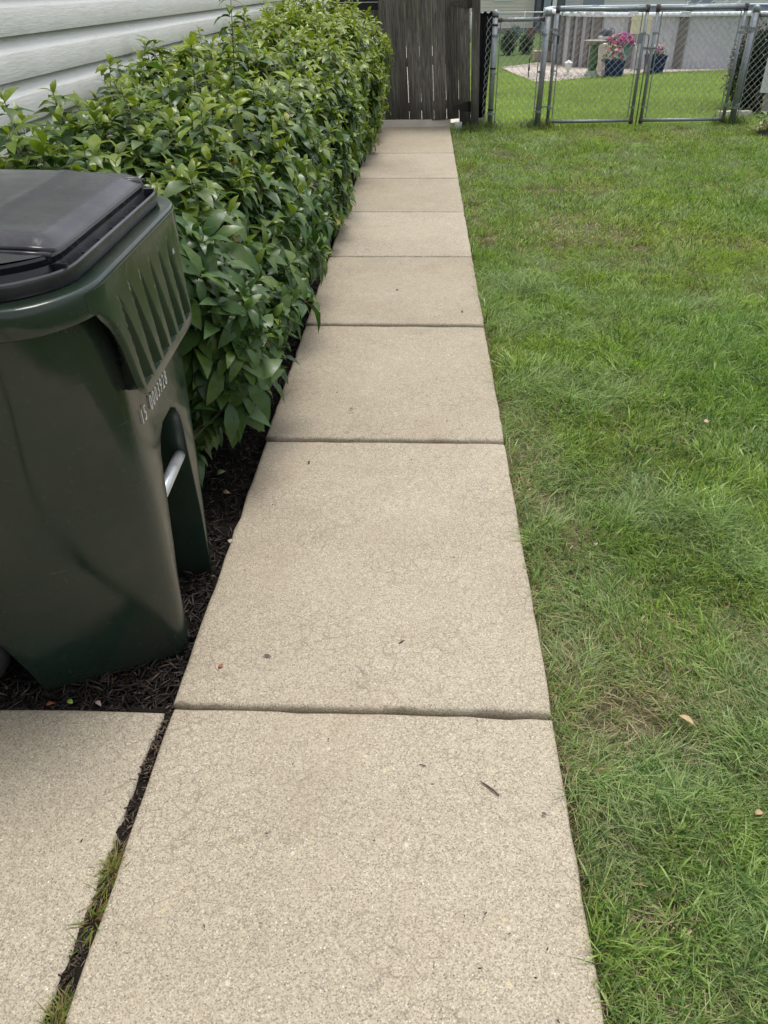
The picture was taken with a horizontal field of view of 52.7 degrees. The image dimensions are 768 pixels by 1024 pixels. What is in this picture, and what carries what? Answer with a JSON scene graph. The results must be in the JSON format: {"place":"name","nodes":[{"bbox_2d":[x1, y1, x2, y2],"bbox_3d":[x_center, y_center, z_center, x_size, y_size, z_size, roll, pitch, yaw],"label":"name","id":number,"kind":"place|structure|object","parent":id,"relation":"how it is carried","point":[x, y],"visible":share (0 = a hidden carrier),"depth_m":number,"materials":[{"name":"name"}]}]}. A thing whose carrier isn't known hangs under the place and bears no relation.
{"place":"outdoors","nodes":[
{"label":"outdoors","id":0,"kind":"place"},
{"bbox_2d":[0,710,164,1023],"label":"driveway","id":1,"kind":"structure","parent":0,"point":[67,785],"depth_m":1.62,"materials":[{"name":"concrete"}]},
{"bbox_2d":[65,126,603,1023],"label":"sidewalk","id":2,"kind":"structure","parent":0,"point":[297,772],"depth_m":1.82,"materials":[{"name":"concrete"}]},
{"bbox_2d":[115,211,559,1022],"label":"path grit","id":3,"kind":"object","parent":2,"relation":"on","point":[433,783],"visible":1,"depth_m":1.59,"materials":[{"name":"brown stone"}]},
{"bbox_2d":[352,10,396,118],"bbox_3d":[-0.153,-5.136,9.022,0.710,1.185,0.060,1,34,2],"label":"wooden fence","id":4,"kind":"object","parent":2,"relation":"on","point":[374,13],"visible":0.09,"depth_m":8.69,"materials":[{"name":"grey wood"}]},
{"bbox_2d":[480,781,499,795],"bbox_3d":[0.229,0.597,1.676,0.004,0.005,0.052,-29,43,-35],"label":"twig","id":5,"kind":"object","parent":2,"relation":"on","point":[492,789],"visible":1,"depth_m":1.67,"materials":[{"name":"wood"}]},
{"bbox_2d":[332,0,377,10],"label":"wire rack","id":6,"kind":"object","parent":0,"point":[366,4],"visible":0.17,"depth_m":9.01,"materials":[{"name":"black metal"}]},
{"bbox_2d":[528,27,534,38],"bbox_3d":[6.143,-19.959,32.293,0.280,0.400,0.250,1,34,2],"label":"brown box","id":7,"kind":"object","parent":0,"point":[530,32],"visible":0.64,"depth_m":32.19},
{"bbox_2d":[552,32,559,43],"bbox_3d":[4.585,-12.368,20.781,0.215,0.900,0.215,-15,37,-19],"label":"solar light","id":8,"kind":"object","parent":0,"point":[557,38],"visible":0.2,"depth_m":20.56,"materials":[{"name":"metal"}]},
{"bbox_2d":[404,0,767,129],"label":"ground","id":9,"kind":"structure","parent":0,"point":[513,58],"depth_m":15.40,"materials":[{"name":"green plant"}]},
{"bbox_2d":[43,705,174,1023],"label":"joint soil","id":10,"kind":"structure","parent":9,"relation":"on","point":[119,832],"depth_m":1.59,"materials":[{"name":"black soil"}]},
{"bbox_2d":[35,836,130,1023],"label":"crack grass","id":11,"kind":"structure","parent":10,"relation":"on","point":[113,866],"depth_m":1.46,"materials":[{"name":"green plant"}]},
{"bbox_2d":[0,0,327,164],"bbox_3d":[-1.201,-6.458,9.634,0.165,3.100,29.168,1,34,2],"label":"house","id":12,"kind":"structure","parent":9,"relation":"on","point":[67,45],"depth_m":3.67,"materials":[{"name":"plastic"}]},
{"bbox_2d":[0,161,361,710],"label":"mulch bed","id":13,"kind":"object","parent":9,"relation":"on","point":[214,496],"depth_m":2.66,"materials":[{"name":"soil"}]},
{"bbox_2d":[0,169,211,690],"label":"wheeled bin","id":14,"kind":"object","parent":13,"relation":"on","point":[104,541],"visible":1,"depth_m":1.69,"materials":[{"name":"green plastic"}]},
{"bbox_2d":[0,0,394,486],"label":"hedge","id":15,"kind":"object","parent":13,"relation":"on","point":[244,152],"visible":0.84,"depth_m":3.07,"materials":[{"name":"green plant"}]},
{"bbox_2d":[378,119,450,127],"bbox_3d":[0.318,-4.604,9.287,0.932,0.198,0.200,-3,34,-4],"label":"threshold","id":16,"kind":"object","parent":9,"relation":"on","point":[414,123],"visible":0.29,"depth_m":9.17,"materials":[{"name":"concrete"}]},
{"bbox_2d":[444,0,534,32],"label":"house","id":17,"kind":"structure","parent":9,"relation":"on","point":[509,5],"depth_m":36.29,"materials":[{"name":"concrete"}]},
{"bbox_2d":[470,11,544,41],"bbox_3d":[6.081,-19.378,30.895,6.000,1.020,0.052,1,34,2],"label":"wire fence","id":18,"kind":"object","parent":9,"relation":"on","point":[524,12],"visible":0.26,"depth_m":30.75,"materials":[{"name":"grey metal"}]},
{"bbox_2d":[498,29,517,54],"bbox_3d":[4.053,-15.363,25.357,0.685,0.842,0.666,1,34,2],"label":"shrub","id":19,"kind":"object","parent":9,"relation":"on","point":[506,41],"visible":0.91,"depth_m":25.28,"materials":[{"name":"green plant"}]},
{"bbox_2d":[510,23,520,38],"bbox_3d":[5.444,-19.947,32.197,0.616,0.662,0.616,1,34,2],"label":"shrub","id":20,"kind":"object","parent":9,"relation":"on","point":[516,31],"visible":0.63,"depth_m":32.08,"materials":[{"name":"green plant"}]},
{"bbox_2d":[518,33,533,53],"bbox_3d":[4.710,-15.524,25.676,0.596,0.719,0.622,1,34,2],"label":"shrub","id":21,"kind":"object","parent":9,"relation":"on","point":[526,41],"visible":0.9,"depth_m":25.62,"materials":[{"name":"green plant"}]},
{"bbox_2d":[532,37,550,60],"bbox_3d":[4.964,-14.061,23.397,0.840,0.732,0.650,1,34,2],"label":"raised bed","id":22,"kind":"object","parent":9,"relation":"on","point":[535,53],"visible":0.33,"depth_m":23.34,"materials":[{"name":"beige"}]},
{"bbox_2d":[534,8,551,127],"bbox_3d":[1.831,-5.089,8.951,0.076,1.224,0.076,2,34,2],"label":"fence post","id":23,"kind":"object","parent":9,"relation":"on","point":[548,14],"visible":0.91,"depth_m":8.89,"materials":[{"name":"metal"}]},
{"bbox_2d":[535,5,656,124],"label":"chain link gate","id":24,"kind":"structure","parent":23,"relation":"attached to","point":[641,36],"depth_m":8.96,"materials":[{"name":"metal"}]},
{"bbox_2d":[533,0,565,31],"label":"porch","id":25,"kind":"object","parent":9,"relation":"on","point":[540,5],"visible":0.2,"depth_m":35.87,"materials":[{"name":"grey plastic"}]},
{"bbox_2d":[501,62,727,80],"bbox_3d":[7.535,-11.349,19.849,8.664,0.185,7.324,1,34,2],"label":"gravel bed","id":26,"kind":"object","parent":9,"relation":"on","point":[548,69],"visible":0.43,"depth_m":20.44,"materials":[{"name":"beige gravel"}]},
{"bbox_2d":[565,60,572,75],"bbox_3d":[4.392,-10.590,18.485,0.176,0.340,0.176,-16,37,-21],"label":"garden lamp","id":27,"kind":"object","parent":26,"relation":"on","point":[567,65],"visible":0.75,"depth_m":18.41,"materials":[{"name":"white paint"}]},
{"bbox_2d":[584,39,605,76],"bbox_3d":[4.879,-10.572,18.059,0.516,0.735,0.516,1,34,2],"label":"birdbath","id":28,"kind":"object","parent":26,"relation":"on","point":[594,56],"visible":0.91,"depth_m":17.98,"materials":[{"name":"green concrete"}]},
{"bbox_2d":[598,36,612,54],"bbox_3d":[5.311,-11.083,18.802,0.440,0.800,0.280,1,34,2],"label":"plant stand","id":29,"kind":"object","parent":26,"relation":"on","point":[603,38],"visible":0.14,"depth_m":18.50,"materials":[{"name":"white plastic"}]},
{"bbox_2d":[597,28,614,35],"bbox_3d":[5.316,-11.496,18.538,0.391,0.179,0.247,17,38,24],"label":"watering can","id":30,"kind":"object","parent":29,"relation":"on","point":[605,31],"visible":0.86,"depth_m":18.46,"materials":[{"name":"grey plastic"}]},
{"bbox_2d":[596,43,624,72],"bbox_3d":[5.664,-11.394,19.445,0.660,0.624,0.382,1,34,2],"label":"pump cover","id":31,"kind":"object","parent":26,"relation":"on","point":[600,54],"visible":0.12,"depth_m":19.30,"materials":[{"name":"beige stone"}]},
{"bbox_2d":[601,44,625,77],"bbox_3d":[5.327,-10.470,17.973,0.566,0.656,0.477,1,34,2],"label":"flower pot","id":32,"kind":"object","parent":26,"relation":"on","point":[615,66],"visible":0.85,"depth_m":17.86,"materials":[{"name":"ceramic"}]},
{"bbox_2d":[605,32,635,74],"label":"flowers","id":33,"kind":"object","parent":32,"relation":"in","point":[623,41],"visible":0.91,"depth_m":18.32,"materials":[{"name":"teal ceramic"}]},
{"bbox_2d":[630,43,638,70],"bbox_3d":[6.197,-11.348,19.201,0.255,0.750,0.118,14,37,20],"label":"pool hose","id":34,"kind":"object","parent":26,"relation":"on","point":[637,58],"visible":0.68,"depth_m":19.21,"materials":[{"name":"grey plastic"}]},
{"bbox_2d":[644,44,667,73],"bbox_3d":[6.669,-11.117,18.993,0.480,0.639,0.450,1,34,2],"label":"flower pot","id":35,"kind":"object","parent":26,"relation":"on","point":[660,58],"visible":0.73,"depth_m":18.86,"materials":[{"name":"ceramic"}]},
{"bbox_2d":[541,3,767,68],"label":"swimming pool","id":36,"kind":"structure","parent":9,"relation":"on","point":[666,28],"depth_m":20.35,"materials":[{"name":"grey metal"}]},
{"bbox_2d":[630,15,652,33],"bbox_3d":[6.466,-12.260,19.474,0.500,0.402,0.162,1,34,2],"label":"skimmer box","id":37,"kind":"object","parent":36,"relation":"attached to","point":[636,20],"visible":0.68,"depth_m":19.42,"materials":[{"name":"beige plastic"}]},
{"bbox_2d":[565,0,767,5],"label":"house","id":38,"kind":"structure","parent":9,"relation":"on","point":[601,2],"depth_m":37.58,"materials":[{"name":"concrete"}]},
{"bbox_2d":[581,0,605,4],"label":"window","id":39,"kind":"structure","parent":38,"relation":"in","point":[584,2],"depth_m":37.64,"materials":[{"name":"white paint"}]},
{"bbox_2d":[687,0,716,3],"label":"window","id":40,"kind":"structure","parent":38,"relation":"in","point":[693,1],"depth_m":37.44,"materials":[{"name":"white paint"}]},
{"bbox_2d":[717,111,730,115],"bbox_3d":[4.562,-5.345,10.393,0.150,0.060,0.090,1,34,2],"label":"edging stone","id":41,"kind":"object","parent":9,"relation":"on","point":[727,112],"visible":0.5,"depth_m":10.35,"materials":[{"name":"stone"}]},
{"bbox_2d":[720,17,767,102],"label":"bush","id":42,"kind":"object","parent":9,"relation":"on","point":[763,22],"visible":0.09,"depth_m":11.47,"materials":[{"name":"green plant"}]},
{"bbox_2d":[722,23,767,109],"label":"bush","id":43,"kind":"object","parent":9,"relation":"on","point":[763,38],"visible":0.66,"depth_m":10.70,"materials":[{"name":"green plant"}]},
{"bbox_2d":[729,4,760,124],"bbox_3d":[4.205,-5.199,9.056,0.080,1.234,0.080,1,34,2],"label":"fence post","id":44,"kind":"object","parent":9,"relation":"on","point":[747,48],"visible":0.94,"depth_m":8.99,"materials":[{"name":"metal"}]},
{"bbox_2d":[638,0,756,123],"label":"chain link gate","id":45,"kind":"structure","parent":44,"relation":"attached to","point":[659,7],"depth_m":8.99,"materials":[{"name":"metal"}]},
{"bbox_2d":[731,12,767,120],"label":"chain link fence","id":46,"kind":"object","parent":44,"relation":"attached to","point":[764,14],"visible":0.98,"depth_m":9.09,"materials":[{"name":"metal"}]},
{"bbox_2d":[738,110,751,116],"bbox_3d":[4.843,-5.351,10.396,0.150,0.060,0.090,-12,36,-16],"label":"edging stone","id":47,"kind":"object","parent":9,"relation":"on","point":[743,112],"visible":0.64,"depth_m":10.37,"materials":[{"name":"stone"}]},
{"bbox_2d":[752,59,767,112],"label":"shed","id":48,"kind":"structure","parent":9,"relation":"on","point":[758,96],"depth_m":10.37,"materials":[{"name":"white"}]},
{"bbox_2d":[448,118,767,1023],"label":"lawn","id":49,"kind":"structure","parent":0,"point":[598,723],"depth_m":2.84,"materials":[{"name":"plant"}]},
{"bbox_2d":[454,122,461,131],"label":"white block","id":50,"kind":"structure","parent":49,"relation":"on","point":[457,123],"depth_m":9.12,"materials":[{"name":"paint"}]},
{"bbox_2d":[471,0,480,124],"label":"wooden post","id":51,"kind":"object","parent":49,"relation":"on","point":[475,47],"visible":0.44,"depth_m":8.74,"materials":[{"name":"brown wood"}]},
{"bbox_2d":[378,0,471,126],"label":"wooden gate","id":52,"kind":"structure","parent":51,"relation":"attached to","point":[444,39],"depth_m":8.81,"materials":[{"name":"brown wood"}]},
{"bbox_2d":[487,9,498,124],"bbox_3d":[1.240,-5.013,8.852,0.069,1.224,0.068,1,34,3],"label":"fence post","id":53,"kind":"object","parent":49,"relation":"on","point":[495,16],"visible":0.94,"depth_m":8.79,"materials":[{"name":"metal"}]},
{"bbox_2d":[482,17,490,122],"bbox_3d":[1.168,-5.001,8.839,0.059,1.103,0.007,-8,35,-10],"label":"chain link fence","id":54,"kind":"object","parent":53,"relation":"attached to","point":[485,68],"visible":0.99,"depth_m":8.81,"materials":[{"name":"metal"}]},
{"bbox_2d":[487,16,546,127],"bbox_3d":[1.533,-5.045,8.906,0.669,1.113,0.076,-7,35,-10],"label":"chain link fence","id":55,"kind":"object","parent":53,"relation":"attached to","point":[521,19],"visible":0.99,"depth_m":8.82,"materials":[{"name":"metal"}]},
{"bbox_2d":[452,112,759,134],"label":"grass tufts","id":56,"kind":"object","parent":49,"relation":"on","point":[469,126],"visible":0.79,"depth_m":9.22,"materials":[{"name":"green plant"}]},
{"bbox_2d":[479,11,492,117],"bbox_3d":[1.141,-5.133,8.920,0.185,1.067,0.048,1,34,2],"label":"fence","id":57,"kind":"object","parent":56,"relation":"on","point":[484,21],"visible":0.64,"depth_m":8.86,"materials":[{"name":"metal"}]},
{"bbox_2d":[465,218,767,1023],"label":"lawn thatch","id":58,"kind":"object","parent":49,"relation":"on","point":[601,823],"visible":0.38,"depth_m":1.89,"materials":[{"name":"green plant"}]},
{"bbox_2d":[679,714,694,725],"bbox_3d":[0.712,0.488,1.820,0.016,0.012,0.040,-23,40,-29],"label":"fallen leaf","id":59,"kind":"object","parent":49,"relation":"on","point":[686,718],"visible":1,"depth_m":1.82,"materials":[{"name":"beige plant"}]},
{"bbox_2d":[745,129,767,137],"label":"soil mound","id":60,"kind":"object","parent":49,"relation":"on","point":[766,130],"visible":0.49,"depth_m":8.78,"materials":[{"name":"brown soil"}]},
{"bbox_2d":[750,111,767,128],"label":"leafy weed","id":61,"kind":"object","parent":60,"relation":"on","point":[765,113],"visible":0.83,"depth_m":8.85,"materials":[{"name":"green plant"}]},
{"bbox_2d":[751,117,767,134],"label":"leafy weed","id":62,"kind":"object","parent":60,"relation":"on","point":[760,123],"visible":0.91,"depth_m":8.69,"materials":[{"name":"green plant"}]},
{"bbox_2d":[755,809,763,814],"bbox_3d":[0.784,0.628,1.616,0.017,0.009,0.016,12,36,18],"label":"fallen leaf","id":63,"kind":"object","parent":49,"relation":"on","point":[758,812],"visible":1,"depth_m":1.61,"materials":[{"name":"beige plant"}]}
]}

